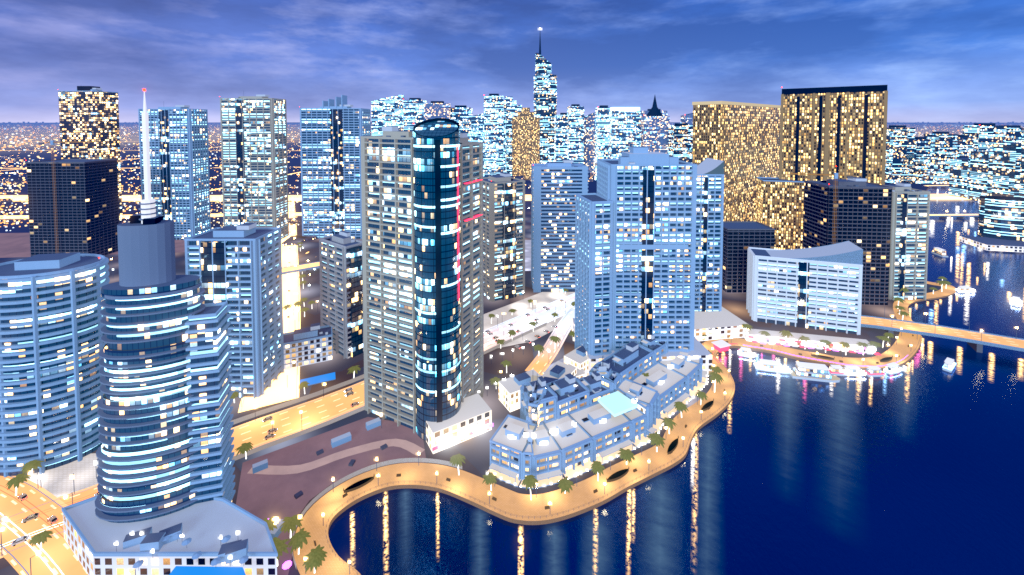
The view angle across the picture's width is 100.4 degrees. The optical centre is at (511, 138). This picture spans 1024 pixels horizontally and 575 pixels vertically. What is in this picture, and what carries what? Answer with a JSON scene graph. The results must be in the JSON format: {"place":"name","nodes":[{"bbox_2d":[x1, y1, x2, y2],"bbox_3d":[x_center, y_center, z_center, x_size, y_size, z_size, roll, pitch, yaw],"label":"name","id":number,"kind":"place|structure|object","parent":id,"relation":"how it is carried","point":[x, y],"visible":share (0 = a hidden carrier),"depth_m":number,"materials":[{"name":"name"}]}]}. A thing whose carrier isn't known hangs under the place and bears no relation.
{"place":"outdoors","nodes":[
{"label":"outdoors","id":0,"kind":"place"},
{"bbox_2d":[0,476,87,574],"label":"road","id":1,"kind":"structure","parent":0,"point":[56,548],"depth_m":166.07,"materials":[{"name":"asphalt"}]},
{"bbox_2d":[5,472,30,495],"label":"palm","id":2,"kind":"object","parent":1,"relation":"on","point":[17,480],"visible":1,"depth_m":181.93,"materials":[{"name":"green plant"}]},
{"bbox_2d":[11,535,29,546],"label":"car","id":3,"kind":"object","parent":1,"relation":"on","point":[19,540],"visible":1,"depth_m":161.89,"materials":[{"name":"white paint"}]},
{"bbox_2d":[22,513,39,522],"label":"car","id":4,"kind":"object","parent":1,"relation":"on","point":[31,517],"visible":1,"depth_m":171.31,"materials":[{"name":"grey paint"}]},
{"bbox_2d":[28,530,52,550],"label":"palm","id":5,"kind":"object","parent":1,"relation":"on","point":[41,538],"visible":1,"depth_m":157.93,"materials":[{"name":"green plant"}]},
{"bbox_2d":[0,196,966,574],"bbox_3d":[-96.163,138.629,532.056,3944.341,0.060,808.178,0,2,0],"label":"traffic light trails","id":6,"kind":"object","parent":1,"relation":"on","point":[96,492],"visible":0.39,"depth_m":172.74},
{"bbox_2d":[26,453,97,496],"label":"podium building","id":7,"kind":"structure","parent":0,"point":[57,482],"depth_m":191.81,"materials":[{"name":"concrete"}]},
{"bbox_2d":[20,460,43,479],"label":"palm","id":8,"kind":"object","parent":7,"relation":"on","point":[29,466],"visible":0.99,"depth_m":189.34,"materials":[{"name":"green plant"}]},
{"bbox_2d":[0,233,184,257],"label":"plaza","id":9,"kind":"structure","parent":0,"point":[14,244],"depth_m":550.29,"materials":[{"name":"concrete"}]},
{"bbox_2d":[138,105,210,239],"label":"skyscraper","id":10,"kind":"structure","parent":9,"relation":"on","point":[179,164],"depth_m":573.42,"materials":[{"name":"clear glass"}]},
{"bbox_2d":[0,212,301,218],"bbox_3d":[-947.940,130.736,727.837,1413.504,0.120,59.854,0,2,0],"label":"road","id":11,"kind":"structure","parent":0,"point":[127,216],"depth_m":717.72,"materials":[{"name":"orange paint"}]},
{"bbox_2d":[0,293,574,557],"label":"road","id":12,"kind":"structure","parent":0,"point":[289,421],"depth_m":235.43,"materials":[{"name":"asphalt"}]},
{"bbox_2d":[319,230,363,358],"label":"building","id":13,"kind":"structure","parent":0,"point":[341,285],"depth_m":291.84,"materials":[{"name":"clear glass"}]},
{"bbox_2d":[371,95,403,135],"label":"tower","id":14,"kind":"structure","parent":0,"point":[388,111],"depth_m":1157.57,"materials":[{"name":"glass"}]},
{"bbox_2d":[424,101,450,119],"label":"tower","id":15,"kind":"structure","parent":0,"point":[436,109],"depth_m":1096.95,"materials":[{"name":"glass"}]},
{"bbox_2d":[451,105,471,141],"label":"tower","id":16,"kind":"structure","parent":0,"point":[461,115],"depth_m":1157.95,"materials":[{"name":"glass"}]},
{"bbox_2d":[471,114,505,177],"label":"tower","id":17,"kind":"structure","parent":0,"point":[477,128],"depth_m":1128.41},
{"bbox_2d":[484,94,503,176],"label":"tower","id":18,"kind":"structure","parent":0,"point":[493,134],"depth_m":1099.69,"materials":[{"name":"glass"}]},
{"bbox_2d":[483,172,524,301],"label":"tower","id":19,"kind":"structure","parent":0,"point":[503,236],"depth_m":383.28,"materials":[{"name":"beige glass"}]},
{"bbox_2d":[0,123,1023,574],"bbox_3d":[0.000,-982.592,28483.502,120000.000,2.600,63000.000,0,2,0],"label":"ground","id":20,"kind":"structure","parent":0,"point":[474,451],"depth_m":357.46,"materials":[{"name":"concrete"}]},
{"bbox_2d":[0,252,109,476],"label":"high-rise building","id":21,"kind":"structure","parent":20,"relation":"on","point":[52,344],"depth_m":195.41,"materials":[{"name":"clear glass"}]},
{"bbox_2d":[39,135,95,251],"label":"crane","id":22,"kind":"object","parent":20,"relation":"on","point":[52,142],"visible":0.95,"depth_m":481.69,"materials":[{"name":"paint"}]},
{"bbox_2d":[26,159,119,255],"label":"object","id":23,"kind":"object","parent":20,"relation":"on","point":[86,208],"visible":0.93,"depth_m":487.54,"materials":[{"name":"glass"}]},
{"bbox_2d":[58,86,122,221],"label":"skyscraper","id":24,"kind":"structure","parent":20,"relation":"on","point":[88,113],"depth_m":645.43,"materials":[{"name":"black glass"}]},
{"bbox_2d":[61,89,277,574],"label":"skyscraper","id":25,"kind":"structure","parent":20,"relation":"on","point":[161,503],"depth_m":159.87,"materials":[{"name":"glass"}]},
{"bbox_2d":[184,223,283,398],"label":"tower","id":26,"kind":"structure","parent":20,"relation":"on","point":[238,268],"depth_m":246.09,"materials":[{"name":"white glass"}]},
{"bbox_2d":[235,442,252,458],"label":"palm","id":27,"kind":"object","parent":20,"relation":"on","point":[244,448],"visible":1,"depth_m":200.98,"materials":[{"name":"green plant"}]},
{"bbox_2d":[219,95,288,238],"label":"skyscraper","id":28,"kind":"structure","parent":20,"relation":"on","point":[254,159],"depth_m":560.18,"materials":[{"name":"clear glass"}]},
{"bbox_2d":[238,202,299,412],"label":"crossroad","id":29,"kind":"structure","parent":20,"relation":"on","point":[278,391],"depth_m":332.92,"materials":[{"name":"white paint"}]},
{"bbox_2d":[0,141,593,245],"bbox_3d":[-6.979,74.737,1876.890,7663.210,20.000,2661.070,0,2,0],"label":"town blocks","id":30,"kind":"structure","parent":20,"relation":"on","point":[289,241],"depth_m":1022.68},
{"bbox_2d":[282,260,319,274],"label":"overpass","id":31,"kind":"object","parent":20,"relation":"on","point":[307,267],"visible":0.12,"depth_m":447.08,"materials":[{"name":"white paint"}]},
{"bbox_2d":[283,323,332,369],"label":"block","id":32,"kind":"structure","parent":20,"relation":"on","point":[312,344],"depth_m":282.09,"materials":[{"name":"white paint"}]},
{"bbox_2d":[300,372,335,385],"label":"pools","id":33,"kind":"object","parent":20,"relation":"on","point":[321,379],"visible":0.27,"depth_m":263.44,"materials":[{"name":"liquid"}]},
{"bbox_2d":[236,417,426,574],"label":"plaza","id":34,"kind":"structure","parent":20,"relation":"on","point":[262,496],"depth_m":197.36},
{"bbox_2d":[264,517,276,530],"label":"palm","id":35,"kind":"object","parent":34,"relation":"on","point":[270,523],"visible":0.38,"depth_m":161.45,"materials":[{"name":"green plant"}]},
{"bbox_2d":[268,518,291,569],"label":"terrace parasols","id":36,"kind":"object","parent":34,"relation":"on","point":[286,564],"visible":0.12,"depth_m":151.72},
{"bbox_2d":[273,537,288,565],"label":"palm","id":37,"kind":"object","parent":34,"relation":"on","point":[280,545],"visible":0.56,"depth_m":152.62,"materials":[{"name":"green plant"}]},
{"bbox_2d":[280,515,302,537],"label":"palm","id":38,"kind":"object","parent":34,"relation":"on","point":[290,523],"visible":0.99,"depth_m":163.55,"materials":[{"name":"green plant"}]},
{"bbox_2d":[252,417,387,538],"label":"parked vehicles","id":39,"kind":"object","parent":34,"relation":"on","point":[335,442],"visible":0.93,"depth_m":205.17,"materials":[{"name":"white paint"}]},
{"bbox_2d":[248,439,424,474],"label":"site track","id":40,"kind":"structure","parent":34,"relation":"on","point":[413,448],"depth_m":204.41,"materials":[{"name":"concrete"}]},
{"bbox_2d":[299,95,370,238],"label":"skyscraper","id":41,"kind":"structure","parent":20,"relation":"on","point":[331,133],"depth_m":578.05,"materials":[{"name":"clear glass"}]},
{"bbox_2d":[347,365,360,377],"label":"palm","id":42,"kind":"object","parent":20,"relation":"on","point":[352,369],"visible":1,"depth_m":262.35,"materials":[{"name":"green plant"}]},
{"bbox_2d":[231,322,546,566],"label":"wall","id":43,"kind":"structure","parent":20,"relation":"on","point":[305,431],"depth_m":218.49,"materials":[{"name":"concrete"}]},
{"bbox_2d":[403,98,426,130],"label":"tower","id":44,"kind":"structure","parent":20,"relation":"on","point":[414,110],"depth_m":1126.40,"materials":[{"name":"glass"}]},
{"bbox_2d":[360,118,483,440],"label":"skyscraper","id":45,"kind":"structure","parent":20,"relation":"on","point":[422,251],"depth_m":220.76,"materials":[{"name":"beige paint"}]},
{"bbox_2d":[0,198,911,574],"bbox_3d":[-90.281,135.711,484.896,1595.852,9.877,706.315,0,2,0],"label":"street lamps","id":46,"kind":"object","parent":20,"relation":"on","point":[376,458],"visible":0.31,"depth_m":198.14,"materials":[{"name":"metal"}]},
{"bbox_2d":[0,194,969,200],"bbox_3d":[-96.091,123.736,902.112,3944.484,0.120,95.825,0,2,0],"label":"highway","id":47,"kind":"structure","parent":20,"relation":"on","point":[298,197],"depth_m":896.84,"materials":[{"name":"orange paint"}]},
{"bbox_2d":[0,121,1023,230],"bbox_3d":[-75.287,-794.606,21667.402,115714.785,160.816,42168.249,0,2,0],"label":"city lights","id":48,"kind":"object","parent":20,"relation":"on","point":[956,124],"visible":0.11,"depth_m":2319.20,"materials":[{"name":"gold metal"}]},
{"bbox_2d":[504,97,521,175],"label":"tower","id":49,"kind":"structure","parent":20,"relation":"on","point":[512,108],"depth_m":1251.27,"materials":[{"name":"glass"}]},
{"bbox_2d":[534,28,556,163],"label":"skyscraper","id":50,"kind":"structure","parent":20,"relation":"on","point":[545,95],"depth_m":1248.36,"materials":[{"name":"blue glass"}]},
{"bbox_2d":[525,306,574,374],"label":"road side","id":51,"kind":"structure","parent":20,"relation":"on","point":[540,363],"depth_m":303.32,"materials":[{"name":"concrete"}]},
{"bbox_2d":[554,113,566,161],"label":"tower","id":52,"kind":"structure","parent":20,"relation":"on","point":[560,153],"depth_m":1129.37,"materials":[{"name":"glass"}]},
{"bbox_2d":[609,107,640,158],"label":"tower","id":53,"kind":"structure","parent":20,"relation":"on","point":[624,128],"depth_m":1098.96,"materials":[{"name":"glass"}]},
{"bbox_2d":[572,146,711,374],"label":"white tower","id":54,"kind":"structure","parent":20,"relation":"on","point":[635,236],"depth_m":270.68,"materials":[{"name":"clear glass"}]},
{"bbox_2d":[426,307,907,488],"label":"buildings","id":55,"kind":"structure","parent":20,"relation":"on","point":[572,420],"depth_m":220.26,"materials":[{"name":"white paint"}]},
{"bbox_2d":[680,113,692,125],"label":"tower","id":56,"kind":"structure","parent":20,"relation":"on","point":[687,118],"depth_m":1249.63,"materials":[{"name":"glass"}]},
{"bbox_2d":[695,158,723,311],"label":"skyscraper","id":57,"kind":"structure","parent":20,"relation":"on","point":[709,233],"depth_m":337.36,"materials":[{"name":"blue glass"}]},
{"bbox_2d":[722,221,775,292],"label":"dark block","id":58,"kind":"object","parent":20,"relation":"on","point":[740,238],"visible":0.48,"depth_m":396.64,"materials":[{"name":"concrete"}]},
{"bbox_2d":[692,85,887,249],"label":"skyscrapers","id":59,"kind":"structure","parent":20,"relation":"on","point":[762,151],"depth_m":508.63,"materials":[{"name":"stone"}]},
{"bbox_2d":[746,241,862,334],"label":"building","id":60,"kind":"structure","parent":20,"relation":"on","point":[820,288],"depth_m":329.97,"materials":[{"name":"white glass"}]},
{"bbox_2d":[790,166,852,243],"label":"crane","id":61,"kind":"object","parent":20,"relation":"on","point":[835,175],"visible":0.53,"depth_m":368.77,"materials":[{"name":"paint"}]},
{"bbox_2d":[802,171,892,305],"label":"brown tower","id":62,"kind":"structure","parent":20,"relation":"on","point":[863,218],"depth_m":370.02,"materials":[{"name":"concrete"}]},
{"bbox_2d":[885,125,914,183],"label":"tower","id":63,"kind":"structure","parent":20,"relation":"on","point":[900,140],"depth_m":1092.69,"materials":[{"name":"blue glass"}]},
{"bbox_2d":[885,182,930,299],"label":"building","id":64,"kind":"structure","parent":20,"relation":"on","point":[909,236],"depth_m":380.85,"materials":[{"name":"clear glass"}]},
{"bbox_2d":[901,154,923,183],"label":"tower","id":65,"kind":"structure","parent":20,"relation":"on","point":[914,159],"depth_m":1093.32,"materials":[{"name":"blue glass"}]},
{"bbox_2d":[914,137,934,183],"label":"tower","id":66,"kind":"structure","parent":20,"relation":"on","point":[925,146],"depth_m":1092.50,"materials":[{"name":"blue glass"}]},
{"bbox_2d":[924,132,957,183],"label":"tower","id":67,"kind":"structure","parent":20,"relation":"on","point":[945,142],"depth_m":1092.60,"materials":[{"name":"blue glass"}]},
{"bbox_2d":[861,312,1023,352],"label":"bridge","id":68,"kind":"structure","parent":20,"relation":"on","point":[976,341],"depth_m":310.45,"materials":[{"name":"white paint"}]},
{"bbox_2d":[944,152,960,183],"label":"tower","id":69,"kind":"structure","parent":20,"relation":"on","point":[948,161],"depth_m":1092.70,"materials":[{"name":"blue glass"}]},
{"bbox_2d":[949,132,1023,251],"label":"bank blocks","id":70,"kind":"structure","parent":20,"relation":"on","point":[992,182],"depth_m":779.30,"materials":[{"name":"blue glass"}]},
{"bbox_2d":[999,125,1023,142],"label":"tower","id":71,"kind":"structure","parent":20,"relation":"on","point":[1013,133],"depth_m":1090.03,"materials":[{"name":"blue glass"}]},
{"bbox_2d":[0,0,1023,122],"label":"sky","id":72,"kind":"structure","parent":0,"point":[952,61],"materials":[{"name":"blue"}]},
{"bbox_2d":[512,108,539,179],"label":"tower","id":73,"kind":"structure","parent":0,"point":[525,138],"depth_m":1161.01,"materials":[{"name":"metal"}]},
{"bbox_2d":[525,240,530,270],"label":"plaza","id":74,"kind":"structure","parent":0,"point":[527,255],"depth_m":509.26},
{"bbox_2d":[484,292,574,347],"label":"plaza","id":75,"kind":"structure","parent":0,"point":[522,306],"depth_m":357.39,"materials":[{"name":"concrete"}]},
{"bbox_2d":[531,159,587,291],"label":"skyscraper","id":76,"kind":"structure","parent":75,"relation":"on","point":[556,187],"depth_m":397.53,"materials":[{"name":"blue glass"}]},
{"bbox_2d":[567,104,583,163],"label":"tower","id":77,"kind":"structure","parent":0,"point":[575,133],"depth_m":1099.69,"materials":[{"name":"glass"}]},
{"bbox_2d":[584,114,595,179],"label":"tower","id":78,"kind":"structure","parent":0,"point":[589,139],"depth_m":1160.57,"materials":[{"name":"glass"}]},
{"bbox_2d":[595,105,609,180],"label":"tower","id":79,"kind":"structure","parent":0,"point":[602,132],"depth_m":1129.59,"materials":[{"name":"glass"}]},
{"bbox_2d":[293,281,955,574],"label":"promenade paving","id":80,"kind":"structure","parent":0,"point":[513,503],"depth_m":189.53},
{"bbox_2d":[288,528,310,554],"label":"palm","id":81,"kind":"object","parent":80,"relation":"on","point":[298,539],"visible":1,"depth_m":156.36,"materials":[{"name":"green plant"}]},
{"bbox_2d":[302,544,326,572],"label":"palm","id":82,"kind":"object","parent":80,"relation":"on","point":[315,557],"visible":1,"depth_m":149.65,"materials":[{"name":"green plant"}]},
{"bbox_2d":[449,453,465,474],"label":"palm","id":83,"kind":"object","parent":80,"relation":"on","point":[457,459],"visible":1,"depth_m":191.17,"materials":[{"name":"green plant"}]},
{"bbox_2d":[482,472,496,490],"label":"palm","id":84,"kind":"object","parent":80,"relation":"on","point":[489,477],"visible":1,"depth_m":184.07,"materials":[{"name":"green plant"}]},
{"bbox_2d":[521,475,538,499],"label":"palm","id":85,"kind":"object","parent":80,"relation":"on","point":[528,481],"visible":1,"depth_m":179.31,"materials":[{"name":"green plant"}]},
{"bbox_2d":[557,476,574,493],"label":"palm","id":86,"kind":"object","parent":80,"relation":"on","point":[565,484],"visible":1,"depth_m":182.22,"materials":[{"name":"green plant"}]},
{"bbox_2d":[591,461,605,480],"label":"palm","id":87,"kind":"object","parent":80,"relation":"on","point":[597,467],"visible":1,"depth_m":188.26,"materials":[{"name":"green plant"}]},
{"bbox_2d":[314,334,913,545],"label":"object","id":88,"kind":"object","parent":80,"relation":"on","point":[617,475],"visible":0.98,"depth_m":192.99,"materials":[{"name":"brown wood"}]},
{"bbox_2d":[326,343,917,573],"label":"promenade railing","id":89,"kind":"object","parent":80,"relation":"on","point":[534,517],"visible":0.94,"depth_m":186.18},
{"bbox_2d":[618,448,634,464],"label":"palm","id":90,"kind":"object","parent":80,"relation":"on","point":[627,454],"visible":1,"depth_m":197.98,"materials":[{"name":"green plant"}]},
{"bbox_2d":[647,432,665,451],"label":"palm","id":91,"kind":"object","parent":80,"relation":"on","point":[657,439],"visible":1,"depth_m":204.78,"materials":[{"name":"green plant"}]},
{"bbox_2d":[661,417,677,433],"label":"palm","id":92,"kind":"object","parent":80,"relation":"on","point":[669,423],"visible":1,"depth_m":217.22,"materials":[{"name":"green plant"}]},
{"bbox_2d":[674,401,687,417],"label":"palm","id":93,"kind":"object","parent":80,"relation":"on","point":[679,405],"visible":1,"depth_m":228.87,"materials":[{"name":"green plant"}]},
{"bbox_2d":[696,390,706,404],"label":"palm","id":94,"kind":"object","parent":80,"relation":"on","point":[702,395],"visible":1,"depth_m":239.28,"materials":[{"name":"green plant"}]},
{"bbox_2d":[708,372,723,391],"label":"palm","id":95,"kind":"object","parent":80,"relation":"on","point":[714,376],"visible":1,"depth_m":250.07,"materials":[{"name":"green plant"}]},
{"bbox_2d":[641,109,666,115],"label":"tower","id":96,"kind":"structure","parent":0,"point":[645,113],"depth_m":1355.50,"materials":[{"name":"glass"}]},
{"bbox_2d":[640,96,669,153],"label":"tower","id":97,"kind":"structure","parent":0,"point":[655,122],"depth_m":1159.80,"materials":[{"name":"glass"}]},
{"bbox_2d":[328,186,1023,574],"bbox_3d":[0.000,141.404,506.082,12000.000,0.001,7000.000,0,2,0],"label":"water","id":98,"kind":"structure","parent":0,"point":[922,474],"depth_m":186.43,"materials":[{"name":"liquid"}]},
{"bbox_2d":[351,190,1022,574],"bbox_3d":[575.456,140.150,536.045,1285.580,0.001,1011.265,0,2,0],"label":"light reflections","id":99,"kind":"object","parent":98,"relation":"on","point":[659,552],"visible":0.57,"depth_m":173.70,"materials":[{"name":"liquid"}]},
{"bbox_2d":[738,347,754,357],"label":"moored boat","id":100,"kind":"object","parent":98,"relation":"on","point":[745,352],"visible":1,"depth_m":292.93,"materials":[{"name":"white"}]},
{"bbox_2d":[754,359,790,373],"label":"yacht","id":101,"kind":"object","parent":98,"relation":"on","point":[769,365],"visible":1,"depth_m":276.11,"materials":[{"name":"white"}]},
{"bbox_2d":[789,361,839,382],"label":"cruise boat","id":102,"kind":"object","parent":98,"relation":"on","point":[810,371],"visible":1,"depth_m":267.00,"materials":[{"name":"white"}]},
{"bbox_2d":[829,365,846,375],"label":"moored boat","id":103,"kind":"object","parent":98,"relation":"on","point":[836,370],"visible":0.93,"depth_m":271.56,"materials":[{"name":"white"}]},
{"bbox_2d":[843,365,865,376],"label":"moored boat","id":104,"kind":"object","parent":98,"relation":"on","point":[851,370],"visible":0.97,"depth_m":271.00,"materials":[{"name":"white"}]},
{"bbox_2d":[864,366,884,376],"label":"moored boat","id":105,"kind":"object","parent":98,"relation":"on","point":[873,371],"visible":0.99,"depth_m":270.28,"materials":[{"name":"white"}]},
{"bbox_2d":[884,362,902,374],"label":"moored boat","id":106,"kind":"object","parent":98,"relation":"on","point":[892,368],"visible":1,"depth_m":273.81,"materials":[{"name":"white"}]},
{"bbox_2d":[931,247,947,256],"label":"boat","id":107,"kind":"object","parent":98,"relation":"on","point":[938,251],"visible":1,"depth_m":513.76,"materials":[{"name":"white"}]},
{"bbox_2d":[943,357,955,372],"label":"boat","id":108,"kind":"object","parent":98,"relation":"in","point":[949,365],"visible":1,"depth_m":277.28,"materials":[{"name":"white"}]},
{"bbox_2d":[930,210,978,218],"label":"bridge","id":109,"kind":"structure","parent":98,"relation":"in","point":[961,216],"depth_m":706.82,"materials":[{"name":"white paint"}]},
{"bbox_2d":[955,286,974,293],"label":"boat","id":110,"kind":"object","parent":98,"relation":"on","point":[963,289],"visible":1,"depth_m":402.40,"materials":[{"name":"white"}]},
{"bbox_2d":[1011,296,1020,306],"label":"boat","id":111,"kind":"object","parent":98,"relation":"on","point":[1016,302],"visible":1,"depth_m":374.47,"materials":[{"name":"white"}]},
{"bbox_2d":[668,123,692,162],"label":"tower","id":112,"kind":"structure","parent":0,"point":[680,137],"depth_m":1091.26,"materials":[{"name":"blue glass"}]},
{"bbox_2d":[957,135,977,157],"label":"tower","id":113,"kind":"structure","parent":0,"point":[966,144],"depth_m":1091.06,"materials":[{"name":"blue glass"}]},
{"bbox_2d":[963,123,1005,150],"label":"tower","id":114,"kind":"structure","parent":0,"point":[988,135],"depth_m":1090.54,"materials":[{"name":"blue glass"}]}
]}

